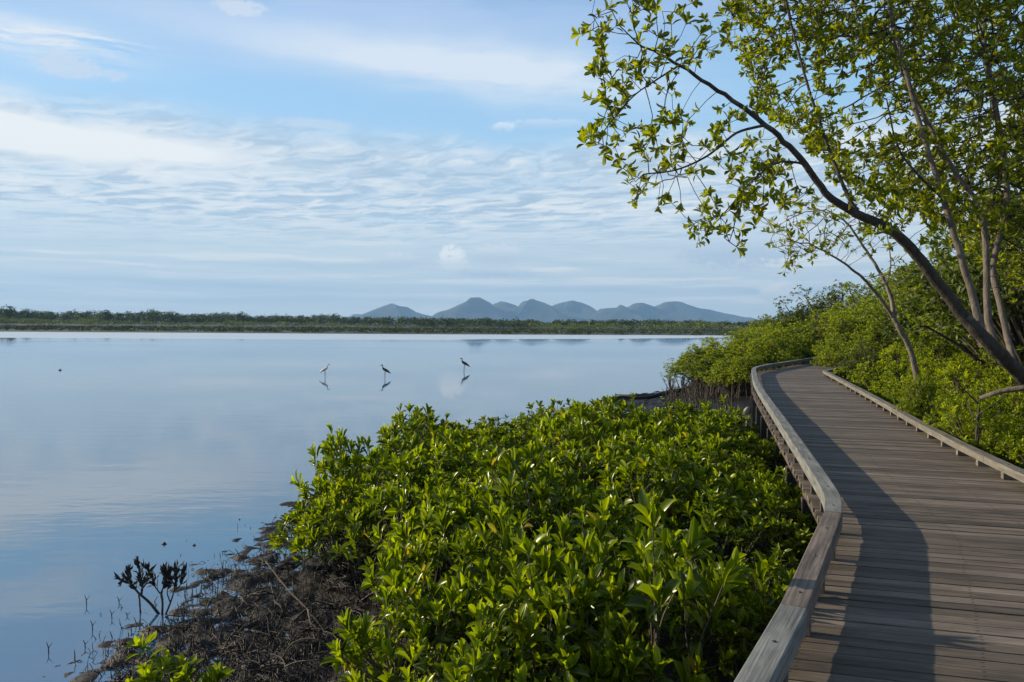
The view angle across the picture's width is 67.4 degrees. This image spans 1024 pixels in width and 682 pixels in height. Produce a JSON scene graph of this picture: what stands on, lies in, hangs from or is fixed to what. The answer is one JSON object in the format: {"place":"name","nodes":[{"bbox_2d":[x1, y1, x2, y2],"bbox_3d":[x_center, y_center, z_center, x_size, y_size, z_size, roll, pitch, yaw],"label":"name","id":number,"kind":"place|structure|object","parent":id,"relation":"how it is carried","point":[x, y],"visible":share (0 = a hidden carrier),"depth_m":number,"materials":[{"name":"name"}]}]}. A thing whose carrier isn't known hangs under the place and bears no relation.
{"place":"outdoors","nodes":[
{"label":"outdoors","id":0,"kind":"place"},
{"bbox_2d":[0,332,733,339],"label":"sand flat","id":1,"kind":"structure","parent":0,"point":[134,335],"depth_m":145.37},
{"bbox_2d":[0,325,741,681],"bbox_3d":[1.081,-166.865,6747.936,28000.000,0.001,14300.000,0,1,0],"label":"water","id":2,"kind":"structure","parent":0,"point":[118,455],"depth_m":20.60,"materials":[{"name":"liquid"}]},
{"bbox_2d":[360,503,554,681],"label":"mangrove shrub","id":3,"kind":"object","parent":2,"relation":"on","point":[391,560],"visible":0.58,"depth_m":5.93,"materials":[{"name":"green plant"}]},
{"bbox_2d":[431,445,528,537],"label":"mangrove shrub","id":4,"kind":"object","parent":2,"relation":"on","point":[476,457],"visible":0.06,"depth_m":9.21,"materials":[{"name":"green plant"}]},
{"bbox_2d":[465,422,527,449],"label":"mangrove shrub","id":5,"kind":"object","parent":2,"relation":"on","point":[488,431],"visible":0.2,"depth_m":14.84,"materials":[{"name":"green plant"}]},
{"bbox_2d":[422,439,619,617],"bbox_3d":[0.156,1.900,7.478,1.907,1.856,1.706,-1,-5,13],"label":"mangrove shrub","id":6,"kind":"object","parent":2,"relation":"on","point":[546,495],"visible":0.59,"depth_m":7.30,"materials":[{"name":"green plant"}]},
{"bbox_2d":[495,416,546,446],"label":"mangrove shrub","id":7,"kind":"object","parent":2,"relation":"on","point":[523,428],"visible":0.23,"depth_m":14.88,"materials":[{"name":"green plant"}]},
{"bbox_2d":[427,555,648,681],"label":"mangrove shrub","id":8,"kind":"object","parent":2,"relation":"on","point":[524,625],"visible":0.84,"depth_m":4.50,"materials":[{"name":"green plant"}]},
{"bbox_2d":[720,322,819,357],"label":"tall bush","id":9,"kind":"object","parent":2,"relation":"on","point":[774,331],"visible":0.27,"depth_m":37.73,"materials":[{"name":"green plant"}]},
{"bbox_2d":[347,303,430,320],"bbox_3d":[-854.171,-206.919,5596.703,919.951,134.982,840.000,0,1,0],"label":"hill","id":10,"kind":"structure","parent":0,"point":[392,310],"depth_m":5383.99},
{"bbox_2d":[429,297,512,320],"bbox_3d":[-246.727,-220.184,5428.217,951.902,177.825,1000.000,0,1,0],"label":"hill","id":11,"kind":"structure","parent":0,"point":[474,307],"depth_m":5133.21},
{"bbox_2d":[0,320,1023,681],"bbox_3d":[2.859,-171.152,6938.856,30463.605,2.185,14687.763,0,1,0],"label":"ground","id":12,"kind":"structure","parent":0,"point":[316,590],"depth_m":8.10,"materials":[{"name":"soil"}]},
{"bbox_2d":[114,556,188,613],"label":"dead shrub","id":13,"kind":"object","parent":12,"relation":"on","point":[168,577],"visible":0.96,"depth_m":7.82,"materials":[{"name":"plant"}]},
{"bbox_2d":[125,631,189,681],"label":"mangrove sprig","id":14,"kind":"object","parent":12,"relation":"on","point":[150,671],"visible":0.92,"depth_m":5.58,"materials":[{"name":"green plant"}]},
{"bbox_2d":[166,652,234,681],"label":"mangrove sprig","id":15,"kind":"object","parent":12,"relation":"on","point":[185,671],"visible":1,"depth_m":5.52,"materials":[{"name":"green plant"}]},
{"bbox_2d":[74,514,443,681],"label":"root litter","id":16,"kind":"object","parent":12,"relation":"on","point":[193,641],"visible":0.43,"depth_m":7.32,"materials":[{"name":"wood"}]},
{"bbox_2d":[238,653,310,681],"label":"arching root","id":17,"kind":"object","parent":12,"relation":"on","point":[273,664],"visible":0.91,"depth_m":6.36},
{"bbox_2d":[267,480,384,570],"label":"mangrove shrub","id":18,"kind":"object","parent":12,"relation":"on","point":[299,507],"visible":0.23,"depth_m":9.19,"materials":[{"name":"green plant"}]},
{"bbox_2d":[269,493,391,565],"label":"mangrove shrub","id":19,"kind":"object","parent":12,"relation":"on","point":[275,543],"visible":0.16,"depth_m":9.14,"materials":[{"name":"green plant"}]},
{"bbox_2d":[289,422,396,541],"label":"mangrove shrub","id":20,"kind":"object","parent":12,"relation":"on","point":[334,469],"visible":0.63,"depth_m":10.05,"materials":[{"name":"green plant"}]},
{"bbox_2d":[288,473,419,580],"bbox_3d":[-1.669,2.192,8.931,1.616,1.320,1.483,-3,-5,26],"label":"mangrove shrub","id":21,"kind":"object","parent":12,"relation":"on","point":[323,510],"visible":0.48,"depth_m":8.67,"materials":[{"name":"green plant"}]},
{"bbox_2d":[0,315,754,329],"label":"mangrove fringe","id":22,"kind":"object","parent":12,"relation":"on","point":[95,321],"visible":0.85,"depth_m":360.42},
{"bbox_2d":[0,324,757,334],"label":"marsh vegetation","id":23,"kind":"object","parent":12,"relation":"on","point":[340,329],"visible":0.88,"depth_m":193.99,"materials":[{"name":"green plant"}]},
{"bbox_2d":[0,308,764,328],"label":"woodland","id":24,"kind":"object","parent":12,"relation":"on","point":[157,316],"visible":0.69,"depth_m":403.00,"materials":[{"name":"plant"}]},
{"bbox_2d":[327,452,457,590],"bbox_3d":[-0.915,2.006,8.241,1.746,1.680,1.622,8,6,27],"label":"mangrove shrub","id":25,"kind":"object","parent":12,"relation":"on","point":[391,496],"visible":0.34,"depth_m":8.02,"materials":[{"name":"green plant"}]},
{"bbox_2d":[348,431,463,551],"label":"mangrove shrub","id":26,"kind":"object","parent":12,"relation":"on","point":[372,462],"visible":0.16,"depth_m":9.36,"materials":[{"name":"green plant"}]},
{"bbox_2d":[371,403,454,455],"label":"mangrove shrub","id":27,"kind":"object","parent":12,"relation":"on","point":[399,418],"visible":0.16,"depth_m":13.94,"materials":[{"name":"green plant"}]},
{"bbox_2d":[376,411,472,463],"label":"mangrove shrub","id":28,"kind":"object","parent":12,"relation":"on","point":[389,437],"visible":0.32,"depth_m":12.68,"materials":[{"name":"green plant"}]},
{"bbox_2d":[369,483,499,623],"bbox_3d":[-0.706,2.092,7.328,1.356,1.426,1.516,-1,-1,5],"label":"mangrove shrub","id":29,"kind":"object","parent":12,"relation":"on","point":[426,516],"visible":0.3,"depth_m":7.26,"materials":[{"name":"green plant"}]},
{"bbox_2d":[382,424,498,492],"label":"mangrove shrub","id":30,"kind":"object","parent":12,"relation":"on","point":[439,457],"visible":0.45,"depth_m":10.05,"materials":[{"name":"green plant"}]},
{"bbox_2d":[320,570,563,681],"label":"mangrove shrub","id":31,"kind":"object","parent":12,"relation":"on","point":[360,633],"visible":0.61,"depth_m":4.95,"materials":[{"name":"green plant"}]},
{"bbox_2d":[399,638,493,681],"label":"mangrove shrub","id":32,"kind":"object","parent":12,"relation":"on","point":[456,676],"visible":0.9,"depth_m":4.19,"materials":[{"name":"green plant"}]},
{"bbox_2d":[429,432,518,463],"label":"mangrove shrub","id":33,"kind":"object","parent":12,"relation":"on","point":[507,445],"visible":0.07,"depth_m":13.46,"materials":[{"name":"green plant"}]},
{"bbox_2d":[403,524,617,681],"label":"mangrove shrub","id":34,"kind":"object","parent":12,"relation":"on","point":[522,541],"visible":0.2,"depth_m":5.27,"materials":[{"name":"green plant"}]},
{"bbox_2d":[447,470,623,560],"bbox_3d":[0.189,2.067,8.055,2.097,1.365,1.925,6,1,19],"label":"mangrove shrub","id":35,"kind":"object","parent":12,"relation":"on","point":[469,492],"visible":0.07,"depth_m":8.04,"materials":[{"name":"green plant"}]},
{"bbox_2d":[501,461,610,523],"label":"mangrove shrub","id":36,"kind":"object","parent":12,"relation":"on","point":[586,485],"visible":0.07,"depth_m":8.98,"materials":[{"name":"green plant"}]},
{"bbox_2d":[521,398,640,494],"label":"mangrove shrub","id":37,"kind":"object","parent":12,"relation":"on","point":[558,442],"visible":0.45,"depth_m":11.02,"materials":[{"name":"green plant"}]},
{"bbox_2d":[527,417,636,492],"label":"mangrove shrub","id":38,"kind":"object","parent":12,"relation":"on","point":[569,459],"visible":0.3,"depth_m":9.72,"materials":[{"name":"green plant"}]},
{"bbox_2d":[530,487,634,581],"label":"mangrove shrub","id":39,"kind":"object","parent":12,"relation":"on","point":[616,511],"visible":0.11,"depth_m":7.75,"materials":[{"name":"green plant"}]},
{"bbox_2d":[563,414,662,488],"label":"mangrove shrub","id":40,"kind":"object","parent":12,"relation":"on","point":[627,423],"visible":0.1,"depth_m":11.81,"materials":[{"name":"green plant"}]},
{"bbox_2d":[584,392,650,429],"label":"mangrove shrub","id":41,"kind":"object","parent":12,"relation":"on","point":[609,406],"visible":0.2,"depth_m":13.68,"materials":[{"name":"green plant"}]},
{"bbox_2d":[503,486,751,681],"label":"mangrove shrub","id":42,"kind":"object","parent":12,"relation":"on","point":[688,582],"visible":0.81,"depth_m":4.71,"materials":[{"name":"green plant"}]},
{"bbox_2d":[510,496,759,681],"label":"mangrove shrub","id":43,"kind":"object","parent":12,"relation":"on","point":[596,522],"visible":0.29,"depth_m":5.59,"materials":[{"name":"green plant"}]},
{"bbox_2d":[601,510,715,616],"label":"mangrove shrub","id":44,"kind":"object","parent":12,"relation":"on","point":[621,531],"visible":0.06,"depth_m":6.90,"materials":[{"name":"green plant"}]},
{"bbox_2d":[592,421,727,528],"bbox_3d":[1.799,1.809,10.048,1.927,1.589,2.099,9,4,33],"label":"mangrove shrub","id":45,"kind":"object","parent":12,"relation":"on","point":[657,429],"visible":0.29,"depth_m":10.01,"materials":[{"name":"green plant"}]},
{"bbox_2d":[623,407,700,459],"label":"mangrove shrub","id":46,"kind":"object","parent":12,"relation":"on","point":[667,418],"visible":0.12,"depth_m":12.98,"materials":[{"name":"green plant"}]},
{"bbox_2d":[614,404,712,451],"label":"mangrove shrub","id":47,"kind":"object","parent":12,"relation":"on","point":[641,422],"visible":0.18,"depth_m":11.83,"materials":[{"name":"green plant"}]},
{"bbox_2d":[596,441,744,542],"bbox_3d":[1.748,1.877,8.612,1.695,1.516,1.894,-2,-1,12],"label":"mangrove shrub","id":48,"kind":"object","parent":12,"relation":"on","point":[668,473],"visible":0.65,"depth_m":8.36,"materials":[{"name":"green plant"}]},
{"bbox_2d":[649,398,721,428],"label":"mangrove shrub","id":49,"kind":"object","parent":12,"relation":"on","point":[691,407],"visible":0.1,"depth_m":15.57,"materials":[{"name":"green plant"}]},
{"bbox_2d":[667,398,730,435],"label":"mangrove shrub","id":50,"kind":"object","parent":12,"relation":"on","point":[705,412],"visible":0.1,"depth_m":13.28,"materials":[{"name":"green plant"}]},
{"bbox_2d":[659,346,742,390],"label":"tall bush","id":51,"kind":"object","parent":12,"relation":"on","point":[692,373],"visible":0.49,"depth_m":32.51,"materials":[{"name":"green plant"}]},
{"bbox_2d":[662,375,750,410],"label":"aerial roots","id":52,"kind":"object","parent":12,"relation":"on","point":[695,391],"visible":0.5,"depth_m":28.68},
{"bbox_2d":[647,436,769,523],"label":"mangrove shrub","id":53,"kind":"object","parent":12,"relation":"on","point":[724,457],"visible":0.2,"depth_m":9.37,"materials":[{"name":"green plant"}]},
{"bbox_2d":[670,414,758,460],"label":"mangrove shrub","id":54,"kind":"object","parent":12,"relation":"on","point":[714,425],"visible":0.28,"depth_m":12.25,"materials":[{"name":"green plant"}]},
{"bbox_2d":[666,337,781,376],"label":"tall bush","id":55,"kind":"object","parent":12,"relation":"on","point":[712,344],"visible":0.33,"depth_m":33.33,"materials":[{"name":"green plant"}]},
{"bbox_2d":[649,462,803,558],"bbox_3d":[2.533,2.012,8.964,1.919,1.188,2.090,0,-1,0],"label":"mangrove shrub","id":56,"kind":"object","parent":12,"relation":"on","point":[730,475],"visible":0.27,"depth_m":8.52,"materials":[{"name":"green plant"}]},
{"bbox_2d":[696,356,760,393],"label":"tall bush","id":57,"kind":"object","parent":12,"relation":"on","point":[718,372],"visible":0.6,"depth_m":29.55,"materials":[{"name":"green plant"}]},
{"bbox_2d":[666,491,791,581],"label":"mangrove shrub","id":58,"kind":"object","parent":12,"relation":"on","point":[715,527],"visible":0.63,"depth_m":7.41,"materials":[{"name":"green plant"}]},
{"bbox_2d":[665,550,794,681],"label":"mangrove shrub","id":59,"kind":"object","parent":12,"relation":"on","point":[751,614],"visible":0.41,"depth_m":5.42,"materials":[{"name":"green plant"}]},
{"bbox_2d":[673,550,789,650],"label":"mangrove shrub","id":60,"kind":"object","parent":12,"relation":"on","point":[773,579],"visible":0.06,"depth_m":6.28,"materials":[{"name":"green plant"}]},
{"bbox_2d":[708,394,761,443],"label":"mangrove shrub","id":61,"kind":"object","parent":12,"relation":"on","point":[742,421],"visible":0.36,"depth_m":15.48,"materials":[{"name":"green plant"}]},
{"bbox_2d":[694,330,802,363],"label":"tall bush","id":62,"kind":"object","parent":12,"relation":"on","point":[740,336],"visible":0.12,"depth_m":35.96,"materials":[{"name":"green plant"}]},
{"bbox_2d":[724,352,775,395],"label":"tall bush","id":63,"kind":"object","parent":12,"relation":"on","point":[739,369],"visible":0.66,"depth_m":28.65,"materials":[{"name":"green plant"}]},
{"bbox_2d":[716,431,787,472],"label":"mangrove shrub","id":64,"kind":"object","parent":12,"relation":"on","point":[763,450],"visible":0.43,"depth_m":12.00,"materials":[{"name":"green plant"}]},
{"bbox_2d":[722,453,782,483],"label":"mangrove shrub","id":65,"kind":"object","parent":12,"relation":"on","point":[757,463],"visible":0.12,"depth_m":10.59,"materials":[{"name":"green plant"}]},
{"bbox_2d":[719,543,798,613],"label":"mangrove shrub","id":66,"kind":"object","parent":12,"relation":"on","point":[790,562],"visible":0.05,"depth_m":6.86,"materials":[{"name":"green plant"}]},
{"bbox_2d":[720,468,800,554],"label":"mangrove shrub","id":67,"kind":"object","parent":12,"relation":"on","point":[784,488],"visible":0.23,"depth_m":8.77,"materials":[{"name":"green plant"}]},
{"bbox_2d":[725,333,800,369],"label":"tall bush","id":68,"kind":"object","parent":12,"relation":"on","point":[776,357],"visible":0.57,"depth_m":32.74,"materials":[{"name":"green plant"}]},
{"bbox_2d":[717,487,817,566],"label":"mangrove shrub","id":69,"kind":"object","parent":12,"relation":"on","point":[804,533],"visible":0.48,"depth_m":7.86,"materials":[{"name":"green plant"}]},
{"bbox_2d":[756,321,820,350],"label":"tall bush","id":70,"kind":"object","parent":12,"relation":"on","point":[796,328],"visible":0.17,"depth_m":39.03,"materials":[{"name":"green plant"}]},
{"bbox_2d":[571,0,1023,385],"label":"leaning mangrove tree","id":71,"kind":"object","parent":12,"relation":"on","point":[817,140],"visible":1,"depth_m":9.27,"materials":[{"name":"green plant"}]},
{"bbox_2d":[773,333,822,362],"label":"tall bush","id":72,"kind":"object","parent":12,"relation":"on","point":[795,346],"visible":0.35,"depth_m":36.50,"materials":[{"name":"green plant"}]},
{"bbox_2d":[757,293,844,338],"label":"bank tree","id":73,"kind":"object","parent":12,"relation":"on","point":[808,309],"visible":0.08,"depth_m":43.55,"materials":[{"name":"green plant"}]},
{"bbox_2d":[773,279,873,343],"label":"bank tree","id":74,"kind":"object","parent":12,"relation":"on","point":[833,295],"visible":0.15,"depth_m":41.77,"materials":[{"name":"green plant"}]},
{"bbox_2d":[809,335,858,376],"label":"tall bush","id":75,"kind":"object","parent":12,"relation":"on","point":[831,344],"visible":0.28,"depth_m":30.59,"materials":[{"name":"green plant"}]},
{"bbox_2d":[751,186,925,416],"bbox_3d":[6.496,-0.447,15.311,4.194,5.533,3.578,0,1,0],"label":"slender pale tree","id":76,"kind":"object","parent":12,"relation":"on","point":[891,312],"visible":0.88,"depth_m":15.23,"materials":[{"name":"green plant"}]},
{"bbox_2d":[811,312,883,359],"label":"tall bush","id":77,"kind":"object","parent":12,"relation":"on","point":[840,333],"visible":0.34,"depth_m":34.17,"materials":[{"name":"green plant"}]},
{"bbox_2d":[802,268,898,341],"bbox_3d":[17.893,-0.886,37.899,6.583,5.315,5.578,0,2,-20],"label":"bank tree","id":78,"kind":"object","parent":12,"relation":"on","point":[832,314],"visible":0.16,"depth_m":38.24,"materials":[{"name":"green plant"}]},
{"bbox_2d":[830,340,882,381],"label":"tall bush","id":79,"kind":"object","parent":12,"relation":"on","point":[867,353],"visible":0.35,"depth_m":26.33,"materials":[{"name":"green plant"}]},
{"bbox_2d":[823,363,890,388],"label":"leafy bush","id":80,"kind":"object","parent":12,"relation":"on","point":[839,371],"visible":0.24,"depth_m":24.23,"materials":[{"name":"green plant"}]},
{"bbox_2d":[817,321,923,381],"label":"tall bush","id":81,"kind":"object","parent":12,"relation":"on","point":[829,356],"visible":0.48,"depth_m":28.68,"materials":[{"name":"green plant"}]},
{"bbox_2d":[825,260,916,368],"bbox_3d":[17.488,-0.825,33.880,6.583,5.387,5.578,1,1,11],"label":"bank tree","id":82,"kind":"object","parent":12,"relation":"on","point":[851,314],"visible":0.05,"depth_m":34.16,"materials":[{"name":"green plant"}]},
{"bbox_2d":[848,371,905,395],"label":"leafy bush","id":83,"kind":"object","parent":12,"relation":"on","point":[874,378],"visible":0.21,"depth_m":22.52,"materials":[{"name":"green plant"}]},
{"bbox_2d":[734,357,1023,681],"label":"boardwalk","id":84,"kind":"structure","parent":12,"relation":"on","point":[910,568],"depth_m":5.77,"materials":[{"name":"wood"}]},
{"bbox_2d":[854,341,918,386],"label":"leafy bush","id":85,"kind":"object","parent":12,"relation":"on","point":[886,352],"visible":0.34,"depth_m":24.22,"materials":[{"name":"green plant"}]},
{"bbox_2d":[854,255,967,357],"bbox_3d":[16.761,-0.772,29.929,6.896,5.460,5.843,-1,2,-44],"label":"bank tree","id":86,"kind":"object","parent":12,"relation":"on","point":[876,311],"visible":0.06,"depth_m":29.96,"materials":[{"name":"green plant"}]},
{"bbox_2d":[861,272,982,377],"bbox_3d":[16.793,-0.381,27.815,7.048,4.775,7.600,1,1,8],"label":"bank tree","id":87,"kind":"object","parent":12,"relation":"on","point":[888,339],"visible":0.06,"depth_m":28.13,"materials":[{"name":"green plant"}]},
{"bbox_2d":[882,382,965,413],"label":"leafy bush","id":88,"kind":"object","parent":12,"relation":"on","point":[896,392],"visible":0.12,"depth_m":17.90,"materials":[{"name":"green plant"}]},
{"bbox_2d":[893,370,966,432],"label":"tall bush","id":89,"kind":"object","parent":12,"relation":"on","point":[910,406],"visible":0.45,"depth_m":13.76,"materials":[{"name":"green plant"}]},
{"bbox_2d":[860,203,1001,327],"bbox_3d":[19.444,-1.949,32.826,8.150,7.845,6.906,1,1,14],"label":"bank tree","id":90,"kind":"object","parent":12,"relation":"on","point":[930,235],"visible":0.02,"depth_m":33.64,"materials":[{"name":"green plant"}]},
{"bbox_2d":[886,324,985,383],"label":"leafy bush","id":91,"kind":"object","parent":12,"relation":"on","point":[895,370],"visible":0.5,"depth_m":21.38,"materials":[{"name":"green plant"}]},
{"bbox_2d":[885,348,987,392],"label":"leafy bush","id":92,"kind":"object","parent":12,"relation":"on","point":[922,363],"visible":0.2,"depth_m":20.26,"materials":[{"name":"green plant"}]},
{"bbox_2d":[905,352,990,398],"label":"leafy bush","id":93,"kind":"object","parent":12,"relation":"on","point":[965,356],"visible":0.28,"depth_m":19.18,"materials":[{"name":"green plant"}]},
{"bbox_2d":[890,160,1023,404],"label":"bank tree","id":94,"kind":"object","parent":12,"relation":"on","point":[1014,312],"visible":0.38,"depth_m":17.14,"materials":[{"name":"green plant"}]},
{"bbox_2d":[909,358,1014,406],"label":"leafy bush","id":95,"kind":"object","parent":12,"relation":"on","point":[952,374],"visible":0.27,"depth_m":17.90,"materials":[{"name":"green plant"}]},
{"bbox_2d":[907,239,1023,356],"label":"bank tree","id":96,"kind":"object","parent":12,"relation":"on","point":[971,346],"visible":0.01,"depth_m":21.91,"materials":[{"name":"green plant"}]},
{"bbox_2d":[922,378,1023,464],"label":"tall bush","id":97,"kind":"object","parent":12,"relation":"on","point":[997,430],"visible":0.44,"depth_m":11.35,"materials":[{"name":"green plant"}]},
{"bbox_2d":[932,365,1019,454],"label":"shrub","id":98,"kind":"object","parent":12,"relation":"on","point":[979,413],"visible":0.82,"depth_m":10.66,"materials":[{"name":"green plant"}]},
{"bbox_2d":[959,361,1023,424],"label":"leafy bush","id":99,"kind":"object","parent":12,"relation":"on","point":[994,378],"visible":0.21,"depth_m":16.52,"materials":[{"name":"green plant"}]},
{"bbox_2d":[967,376,1023,426],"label":"leafy bush","id":100,"kind":"object","parent":12,"relation":"on","point":[1019,412],"visible":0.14,"depth_m":15.17,"materials":[{"name":"green plant"}]},
{"bbox_2d":[993,435,1023,467],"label":"leafy bush","id":101,"kind":"object","parent":12,"relation":"on","point":[1014,451],"visible":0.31,"depth_m":10.18,"materials":[{"name":"green plant"}]},
{"bbox_2d":[0,0,1023,319],"label":"sky","id":102,"kind":"structure","parent":0,"point":[347,158],"materials":[{"name":"blue"}]},
{"bbox_2d":[500,299,567,321],"bbox_3d":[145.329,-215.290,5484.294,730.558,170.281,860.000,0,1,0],"label":"hill","id":103,"kind":"structure","parent":0,"point":[533,309],"depth_m":5236.86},
{"bbox_2d":[552,300,596,321],"bbox_3d":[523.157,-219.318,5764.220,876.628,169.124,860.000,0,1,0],"label":"hill","id":104,"kind":"structure","parent":0,"point":[575,310],"depth_m":5620.41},
{"bbox_2d":[582,305,656,322],"bbox_3d":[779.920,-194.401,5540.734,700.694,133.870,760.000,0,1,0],"label":"hill","id":105,"kind":"structure","parent":0,"point":[619,312],"depth_m":5324.01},
{"bbox_2d":[627,303,697,322],"bbox_3d":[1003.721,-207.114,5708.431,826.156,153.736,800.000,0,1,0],"label":"hill","id":106,"kind":"structure","parent":0,"point":[645,310],"depth_m":5486.32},
{"bbox_2d":[655,301,758,322],"bbox_3d":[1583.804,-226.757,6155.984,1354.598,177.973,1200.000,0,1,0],"label":"hill","id":107,"kind":"structure","parent":0,"point":[687,310],"depth_m":5875.37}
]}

